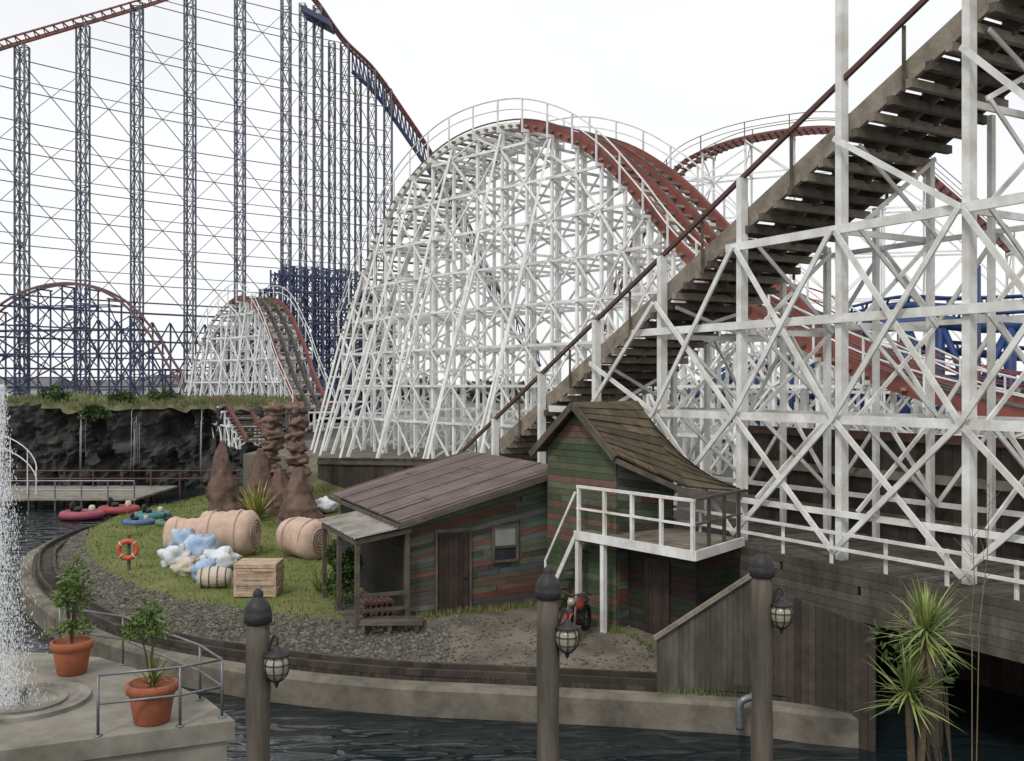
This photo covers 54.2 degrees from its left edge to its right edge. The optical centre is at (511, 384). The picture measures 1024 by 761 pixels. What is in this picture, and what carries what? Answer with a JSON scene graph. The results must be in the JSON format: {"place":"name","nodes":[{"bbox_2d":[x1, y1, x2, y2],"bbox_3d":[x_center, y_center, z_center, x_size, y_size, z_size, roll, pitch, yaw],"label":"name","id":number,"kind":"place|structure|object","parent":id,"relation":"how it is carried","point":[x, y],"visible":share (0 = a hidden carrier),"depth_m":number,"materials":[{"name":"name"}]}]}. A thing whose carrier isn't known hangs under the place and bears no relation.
{"place":"outdoors","nodes":[
{"label":"outdoors","id":0,"kind":"place"},
{"bbox_2d":[0,378,72,396],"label":"distant building","id":1,"kind":"structure","parent":0,"point":[45,381],"depth_m":151.78,"materials":[{"name":"grey glass"}]},
{"bbox_2d":[71,380,146,396],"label":"distant building","id":2,"kind":"structure","parent":0,"point":[104,391],"depth_m":171.34,"materials":[{"name":"grey glass"}]},
{"bbox_2d":[144,375,198,394],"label":"distant building","id":3,"kind":"structure","parent":0,"point":[175,383],"depth_m":160.05,"materials":[{"name":"grey glass"}]},
{"bbox_2d":[0,400,347,488],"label":"rock cliff","id":4,"kind":"structure","parent":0,"point":[48,439],"depth_m":61.68,"materials":[{"name":"black stone"}]},
{"bbox_2d":[79,415,85,485],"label":"waterfall","id":5,"kind":"structure","parent":4,"relation":"attached to","point":[81,423],"depth_m":60.54,"materials":[{"name":"liquid"}]},
{"bbox_2d":[131,411,139,476],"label":"waterfall","id":6,"kind":"structure","parent":4,"relation":"attached to","point":[134,443],"depth_m":60.48,"materials":[{"name":"liquid"}]},
{"bbox_2d":[0,389,307,414],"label":"cliff top turf","id":7,"kind":"structure","parent":4,"relation":"on","point":[185,408],"depth_m":61.94,"materials":[{"name":"green plant"}]},
{"bbox_2d":[38,384,73,401],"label":"cliff bush","id":8,"kind":"object","parent":7,"relation":"on","point":[57,394],"visible":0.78,"depth_m":62.79,"materials":[{"name":"green plant"}]},
{"bbox_2d":[75,402,113,421],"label":"cliff bush","id":9,"kind":"object","parent":7,"relation":"on","point":[92,412],"visible":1,"depth_m":60.06,"materials":[{"name":"green plant"}]},
{"bbox_2d":[106,390,138,403],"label":"cliff bush","id":10,"kind":"object","parent":7,"relation":"on","point":[121,395],"visible":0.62,"depth_m":61.66,"materials":[{"name":"green plant"}]},
{"bbox_2d":[146,386,185,401],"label":"cliff bush","id":11,"kind":"object","parent":7,"relation":"on","point":[156,394],"visible":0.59,"depth_m":63.79,"materials":[{"name":"green plant"}]},
{"bbox_2d":[200,408,203,483],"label":"waterfall","id":12,"kind":"structure","parent":4,"relation":"attached to","point":[201,423],"depth_m":62.17,"materials":[{"name":"liquid"}]},
{"bbox_2d":[178,283,334,431],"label":"wooden coaster hill","id":13,"kind":"structure","parent":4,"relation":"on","point":[254,305],"depth_m":74.19,"materials":[{"name":"wood"}]},
{"bbox_2d":[32,455,723,687],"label":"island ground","id":14,"kind":"structure","parent":0,"point":[528,614],"depth_m":24.12,"materials":[{"name":"soil"}]},
{"bbox_2d":[116,534,138,569],"bbox_3d":[-11.311,4.935,29.441,0.650,1.050,0.239,0,0,-14],"label":"lifebuoy stand","id":15,"kind":"object","parent":14,"relation":"on","point":[129,556],"visible":1,"depth_m":29.39,"materials":[{"name":"orange plastic"}]},
{"bbox_2d":[122,512,154,525],"bbox_3d":[-14.659,5.248,39.301,1.254,0.505,0.955,0,0,0],"label":"bumper boat","id":16,"kind":"object","parent":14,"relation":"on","point":[137,520],"visible":0.98,"depth_m":39.04,"materials":[{"name":"blue rubber"}]},
{"bbox_2d":[134,504,171,518],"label":"bumper boat","id":17,"kind":"object","parent":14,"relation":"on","point":[156,514],"visible":0.84,"depth_m":40.90,"materials":[{"name":"teal plastic"}]},
{"bbox_2d":[155,513,176,526],"bbox_3d":[-13.317,5.237,38.938,1.220,0.505,1.009,0,0,0],"label":"bumper boat","id":18,"kind":"object","parent":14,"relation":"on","point":[160,522],"visible":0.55,"depth_m":38.82,"materials":[{"name":"green rubber"}]},
{"bbox_2d":[157,543,191,566],"bbox_3d":[-10.133,5.177,30.043,1.054,0.835,0.802,0,0,0],"label":"stuffed sack","id":19,"kind":"object","parent":14,"relation":"on","point":[169,555],"visible":0.68,"depth_m":29.84,"materials":[{"name":"white fabric"}]},
{"bbox_2d":[167,528,194,546],"bbox_3d":[-10.480,5.072,31.925,1.103,1.062,0.769,0,0,0],"label":"stuffed sack","id":20,"kind":"object","parent":14,"relation":"on","point":[180,536],"visible":0.44,"depth_m":31.68,"materials":[{"name":"blue fabric"}]},
{"bbox_2d":[163,517,199,547],"bbox_3d":[-10.435,4.871,32.413,1.622,1.188,1.167,0,0,-9],"label":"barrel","id":21,"kind":"object","parent":14,"relation":"on","point":[178,523],"visible":0.42,"depth_m":31.98,"materials":[{"name":"beige fabric"}]},
{"bbox_2d":[169,556,199,575],"bbox_3d":[-9.402,5.262,28.843,1.002,0.676,0.728,0,0,0],"label":"stuffed sack","id":22,"kind":"object","parent":14,"relation":"on","point":[182,566],"visible":0.64,"depth_m":28.66,"materials":[{"name":"beige fabric"}]},
{"bbox_2d":[183,534,219,557],"bbox_3d":[-9.528,5.078,30.437,1.281,1.125,0.841,0,0,0],"label":"stuffed sack","id":23,"kind":"object","parent":14,"relation":"on","point":[198,544],"visible":0.48,"depth_m":30.27,"materials":[{"name":"blue fabric"}]},
{"bbox_2d":[189,558,222,580],"bbox_3d":[-8.486,5.203,27.870,0.827,0.772,0.763,0,0,-35],"label":"stuffed sack","id":24,"kind":"object","parent":14,"relation":"on","point":[201,564],"visible":0.53,"depth_m":27.75,"materials":[{"name":"blue fabric"}]},
{"bbox_2d":[197,566,231,587],"bbox_3d":[-7.994,5.165,26.875,0.846,0.615,0.616,0,0,-7],"label":"wooden keg","id":25,"kind":"object","parent":14,"relation":"on","point":[214,577],"visible":1,"depth_m":26.66,"materials":[{"name":"wood"}]},
{"bbox_2d":[75,479,364,628],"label":"grass","id":26,"kind":"structure","parent":14,"relation":"on","point":[182,502],"depth_m":32.87,"materials":[{"name":"green plant"}]},
{"bbox_2d":[199,546,242,569],"bbox_3d":[-8.647,5.195,29.477,1.293,0.866,0.844,0,0,0],"label":"stuffed sack","id":27,"kind":"object","parent":14,"relation":"on","point":[226,556],"visible":0.57,"depth_m":29.26,"materials":[{"name":"white fabric"}]},
{"bbox_2d":[206,440,245,511],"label":"rock spire","id":28,"kind":"object","parent":14,"relation":"on","point":[222,488],"visible":0.87,"depth_m":40.18,"materials":[{"name":"brown stone"}]},
{"bbox_2d":[195,509,260,555],"bbox_3d":[-9.093,4.754,32.137,1.824,1.526,1.499,0,0,7],"label":"straw bale","id":29,"kind":"object","parent":14,"relation":"on","point":[238,531],"visible":0.84,"depth_m":31.57},
{"bbox_2d":[50,527,449,662],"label":"cobbles","id":30,"kind":"object","parent":14,"relation":"on","point":[71,549],"visible":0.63,"depth_m":23.30,"materials":[{"name":"stone"}]},
{"bbox_2d":[241,448,271,510],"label":"rock spire","id":31,"kind":"object","parent":14,"relation":"on","point":[259,472],"visible":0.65,"depth_m":41.24,"materials":[{"name":"brown stone"}]},
{"bbox_2d":[258,401,286,476],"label":"stacked totem","id":32,"kind":"object","parent":31,"relation":"on","point":[271,422],"visible":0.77,"depth_m":41.70,"materials":[{"name":"stone"}]},
{"bbox_2d":[235,479,278,517],"bbox_3d":[-10.015,4.501,39.645,2.338,1.742,2.508,0,0,0],"label":"spiky plant","id":33,"kind":"object","parent":14,"relation":"on","point":[256,505],"visible":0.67,"depth_m":39.24,"materials":[{"name":"green plant"}]},
{"bbox_2d":[233,558,283,596],"bbox_3d":[-6.591,5.004,26.050,1.129,0.842,0.929,0,0,0],"label":"wooden crate","id":34,"kind":"object","parent":14,"relation":"on","point":[264,575],"visible":0.96,"depth_m":25.61,"materials":[{"name":"wood"}]},
{"bbox_2d":[264,468,289,513],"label":"rock spire","id":35,"kind":"object","parent":14,"relation":"on","point":[279,481],"visible":0.66,"depth_m":40.54,"materials":[{"name":"brown stone"}]},
{"bbox_2d":[275,467,324,525],"bbox_3d":[-8.153,4.350,39.177,2.189,2.300,2.049,0,0,0],"label":"rock spire","id":36,"kind":"object","parent":14,"relation":"on","point":[298,499],"visible":0.88,"depth_m":38.61,"materials":[{"name":"brown stone"}]},
{"bbox_2d":[283,402,311,478],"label":"stacked totem","id":37,"kind":"object","parent":36,"relation":"on","point":[296,446],"visible":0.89,"depth_m":40.74,"materials":[{"name":"stone"}]},
{"bbox_2d":[276,516,331,559],"bbox_3d":[-6.573,4.863,31.659,1.574,1.314,1.349,0,0,34],"label":"straw bale","id":38,"kind":"object","parent":14,"relation":"on","point":[299,537],"visible":0.91,"depth_m":31.14},
{"bbox_2d":[304,565,331,592],"bbox_3d":[-5.083,5.052,26.191,1.006,0.763,0.853,0,0,-43],"label":"spiky plant","id":39,"kind":"object","parent":14,"relation":"on","point":[317,585],"visible":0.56,"depth_m":26.21,"materials":[{"name":"green plant"}]},
{"bbox_2d":[315,496,338,512],"bbox_3d":[-7.529,4.854,40.156,1.076,0.796,0.903,0,0,0],"label":"stuffed sack","id":40,"kind":"object","parent":14,"relation":"on","point":[325,504],"visible":0.77,"depth_m":39.91,"materials":[{"name":"white fabric"}]},
{"bbox_2d":[323,538,363,603],"bbox_3d":[-4.250,4.667,25.071,0.968,1.633,1.065,0,0,-35],"label":"shrub","id":41,"kind":"object","parent":14,"relation":"on","point":[347,570],"visible":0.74,"depth_m":24.93,"materials":[{"name":"green plant"}]},
{"bbox_2d":[317,458,437,487],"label":"dark board fence","id":42,"kind":"object","parent":14,"relation":"on","point":[344,472],"visible":0.28,"depth_m":42.39,"materials":[{"name":"brown wood"}]},
{"bbox_2d":[358,616,424,631],"bbox_3d":[-2.712,5.398,22.642,1.404,0.142,0.925,0,0,0],"label":"wooden pallet","id":43,"kind":"object","parent":14,"relation":"on","point":[390,622],"visible":1,"depth_m":22.52,"materials":[{"name":"grey wood"}]},
{"bbox_2d":[60,499,751,696],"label":"weeds","id":44,"kind":"object","parent":14,"relation":"on","point":[506,608],"visible":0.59,"depth_m":23.48,"materials":[{"name":"green plant"}]},
{"bbox_2d":[35,499,793,702],"bbox_3d":[-8.940,5.750,31.426,10.657,0.230,38.803,0,0,-34],"label":"miniature railway","id":45,"kind":"object","parent":14,"relation":"on","point":[46,580],"visible":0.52,"depth_m":20.19,"materials":[{"name":"brown metal"}]},
{"bbox_2d":[318,450,548,630],"bbox_3d":[-2.461,3.825,26.686,5.363,3.649,6.829,0,0,-24],"label":"plank hut","id":46,"kind":"object","parent":14,"relation":"on","point":[463,529],"visible":0.85,"depth_m":24.42,"materials":[{"name":"brown wood"}]},
{"bbox_2d":[360,596,395,618],"bbox_3d":[-3.162,5.205,23.315,0.782,0.437,0.500,0,0,-24],"label":"firewood stack","id":47,"kind":"object","parent":46,"relation":"on","point":[376,602],"visible":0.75,"depth_m":23.16,"materials":[{"name":"brown wood"}]},
{"bbox_2d":[438,532,467,613],"bbox_3d":[-1.385,4.550,23.885,0.744,2.000,0.138,0,0,-24],"label":"door","id":48,"kind":"structure","parent":46,"relation":"in","point":[452,547],"depth_m":23.89,"materials":[{"name":"brown wood"}]},
{"bbox_2d":[492,524,518,563],"bbox_3d":[-0.168,3.875,24.459,0.700,0.930,0.065,0,0,-24],"label":"window","id":49,"kind":"structure","parent":46,"relation":"in","point":[505,538],"depth_m":24.45,"materials":[{"name":"grey glass"}]},
{"bbox_2d":[561,590,591,630],"bbox_3d":[1.409,4.995,21.891,0.779,1.078,1.721,0,0,0],"label":"motorcycle","id":50,"kind":"object","parent":14,"relation":"on","point":[580,615],"visible":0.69,"depth_m":21.72,"materials":[{"name":"metal"}]},
{"bbox_2d":[528,401,755,640],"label":"gabled plank house","id":51,"kind":"structure","parent":14,"relation":"on","point":[622,551],"depth_m":22.64,"materials":[{"name":"brown"}]},
{"bbox_2d":[644,556,669,640],"bbox_3d":[3.183,4.675,21.898,0.058,1.750,0.744,0,0,-36],"label":"door","id":52,"kind":"structure","parent":51,"relation":"in","point":[656,571],"depth_m":21.89,"materials":[{"name":"brown wood"}]},
{"bbox_2d":[653,573,875,751],"bbox_3d":[4.624,4.959,18.488,3.989,3.283,0.666,0,0,22],"label":"sloped plank screen","id":53,"kind":"object","parent":14,"relation":"on","point":[820,655],"visible":0.58,"depth_m":18.48,"materials":[{"name":"wood"}]},
{"bbox_2d":[344,613,667,671],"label":"gravel","id":54,"kind":"structure","parent":0,"point":[524,647],"depth_m":21.66,"materials":[{"name":"grey gravel"}]},
{"bbox_2d":[0,487,1023,760],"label":"water","id":55,"kind":"structure","parent":0,"point":[304,733],"depth_m":18.36,"materials":[{"name":"black liquid"}]},
{"bbox_2d":[58,501,104,519],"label":"bumper boat","id":56,"kind":"object","parent":55,"relation":"on","point":[74,512],"visible":1,"depth_m":47.29,"materials":[{"name":"red rubber"}]},
{"bbox_2d":[0,650,234,760],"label":"fountain terrace","id":57,"kind":"structure","parent":55,"relation":"in","point":[205,733],"depth_m":14.41,"materials":[{"name":"concrete"}]},
{"bbox_2d":[0,680,90,723],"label":"fountain basin","id":58,"kind":"object","parent":57,"relation":"on","point":[69,695],"visible":0.91,"depth_m":15.38,"materials":[{"name":"concrete"}]},
{"bbox_2d":[0,384,54,709],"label":"fountain spray","id":59,"kind":"object","parent":58,"relation":"in","point":[11,696],"visible":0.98,"depth_m":15.22,"materials":[{"name":"liquid"}]},
{"bbox_2d":[42,554,96,676],"bbox_3d":[-7.504,3.893,16.951,0.707,2.015,0.899,0,0,30],"label":"potted shrub","id":60,"kind":"object","parent":57,"relation":"on","point":[71,653],"visible":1,"depth_m":16.87,"materials":[{"name":"green plant"}]},
{"bbox_2d":[59,607,225,737],"bbox_3d":[-6.226,4.465,16.430,1.816,0.870,5.182,0,0,-30],"label":"metal railing","id":61,"kind":"object","parent":57,"relation":"on","point":[179,695],"visible":0.84,"depth_m":14.52,"materials":[{"name":"grey metal"}]},
{"bbox_2d":[119,596,178,726],"bbox_3d":[-5.238,3.974,14.513,0.957,1.852,0.942,0,0,0],"label":"potted shrub","id":62,"kind":"object","parent":57,"relation":"on","point":[151,713],"visible":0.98,"depth_m":14.41,"materials":[{"name":"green plant"}]},
{"bbox_2d":[97,497,140,514],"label":"bumper boat","id":63,"kind":"object","parent":55,"relation":"on","point":[113,508],"visible":0.94,"depth_m":49.19,"materials":[{"name":"red rubber"}]},
{"bbox_2d":[0,470,242,509],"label":"lake jetty","id":64,"kind":"object","parent":55,"relation":"in","point":[81,493],"visible":0.79,"depth_m":53.94,"materials":[{"name":"grey wood"}]},
{"bbox_2d":[0,434,36,493],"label":"curved railing","id":65,"kind":"object","parent":64,"relation":"on","point":[26,462],"visible":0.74,"depth_m":53.18,"materials":[{"name":"white metal"}]},
{"bbox_2d":[244,588,289,760],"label":"lamp post","id":66,"kind":"object","parent":55,"relation":"in","point":[265,666],"visible":1,"depth_m":10.09,"materials":[{"name":"black metal"}]},
{"bbox_2d":[19,536,857,747],"bbox_3d":[-8.827,6.360,30.908,11.150,1.080,38.923,0,0,-33],"label":"quay edge","id":67,"kind":"object","parent":55,"relation":"in","point":[805,723],"visible":0.56,"depth_m":19.18,"materials":[{"name":"concrete"}]},
{"bbox_2d":[735,693,751,730],"bbox_3d":[4.269,5.877,18.030,0.496,0.649,0.164,0,0,-14],"label":"drain pipe","id":68,"kind":"object","parent":67,"relation":"attached to","point":[743,700],"visible":0.77,"depth_m":17.94,"materials":[{"name":"grey metal"}]},
{"bbox_2d":[535,565,579,760],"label":"lamp post","id":69,"kind":"object","parent":55,"relation":"in","point":[554,635],"visible":1,"depth_m":10.79,"materials":[{"name":"black metal"}]},
{"bbox_2d":[749,546,793,760],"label":"lamp post","id":70,"kind":"object","parent":55,"relation":"in","point":[768,612],"visible":1,"depth_m":11.39,"materials":[{"name":"black metal"}]},
{"bbox_2d":[673,505,1023,746],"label":"timber footbridge","id":71,"kind":"object","parent":55,"relation":"in","point":[881,570],"visible":0.64,"depth_m":18.95,"materials":[{"name":"grey wood"}]},
{"bbox_2d":[748,425,1023,696],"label":"tall plank wall","id":72,"kind":"structure","parent":55,"relation":"in","point":[1002,674],"depth_m":22.75,"materials":[{"name":"wood"}]},
{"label":"planter terrace","id":73,"kind":"structure","parent":55,"relation":"in","visible":0},
{"bbox_2d":[865,602,955,760],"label":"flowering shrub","id":74,"kind":"object","parent":73,"relation":"on","point":[895,647],"visible":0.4,"depth_m":8.10,"materials":[{"name":"green plant"}]},
{"bbox_2d":[852,577,980,760],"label":"cordyline palm","id":75,"kind":"object","parent":73,"relation":"on","point":[924,609],"visible":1,"depth_m":7.55,"materials":[{"name":"green plant"}]},
{"bbox_2d":[954,478,1005,760],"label":"dry twig","id":76,"kind":"object","parent":73,"relation":"on","point":[978,629],"visible":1,"depth_m":9.00,"materials":[{"name":"wood"}]},
{"bbox_2d":[0,0,1023,384],"label":"sky","id":77,"kind":"structure","parent":0,"point":[678,72],"materials":[{"name":"white"}]},
{"bbox_2d":[243,387,1020,518],"bbox_3d":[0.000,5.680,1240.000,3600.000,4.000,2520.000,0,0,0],"label":"ground","id":78,"kind":"structure","parent":0,"point":[248,458],"depth_m":59.84,"materials":[{"name":"green plant"}]},
{"bbox_2d":[0,282,192,397],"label":"roller coaster","id":79,"kind":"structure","parent":78,"relation":"on","point":[97,306],"depth_m":92.58,"materials":[{"name":"red paint"}]},
{"bbox_2d":[208,395,265,449],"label":"coaster dip","id":80,"kind":"object","parent":78,"relation":"on","point":[243,435],"visible":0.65,"depth_m":59.93,"materials":[{"name":"wood"}]},
{"bbox_2d":[0,0,540,415],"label":"steel coaster","id":81,"kind":"object","parent":78,"relation":"on","point":[322,20],"visible":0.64,"depth_m":113.43,"materials":[{"name":"red paint"}]},
{"bbox_2d":[317,377,377,403],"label":"distant building","id":82,"kind":"structure","parent":78,"relation":"on","point":[346,387],"depth_m":190.00,"materials":[{"name":"grey glass"}]},
{"bbox_2d":[114,373,1023,403],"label":"distant trees","id":83,"kind":"object","parent":78,"relation":"on","point":[472,392],"visible":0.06,"depth_m":208.16,"materials":[{"name":"green plant"}]},
{"bbox_2d":[310,98,1023,485],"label":"wooden coaster hill","id":84,"kind":"structure","parent":78,"relation":"on","point":[656,188],"depth_m":46.02,"materials":[{"name":"wood"}]},
{"bbox_2d":[593,111,1014,430],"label":"roller coaster","id":85,"kind":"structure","parent":78,"relation":"on","point":[752,138],"depth_m":78.96,"materials":[{"name":"paint"}]},
{"bbox_2d":[687,265,1023,450],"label":"blue tube coaster","id":86,"kind":"object","parent":78,"relation":"on","point":[942,336],"visible":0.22,"depth_m":51.13,"materials":[{"name":"metal"}]},
{"bbox_2d":[725,284,1023,464],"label":"red track run","id":87,"kind":"structure","parent":78,"relation":"on","point":[999,395],"depth_m":42.88,"materials":[{"name":"wood"}]},
{"bbox_2d":[458,0,1023,584],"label":"roller coaster","id":88,"kind":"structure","parent":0,"point":[970,88],"depth_m":21.15,"materials":[{"name":"wood"}]}
]}

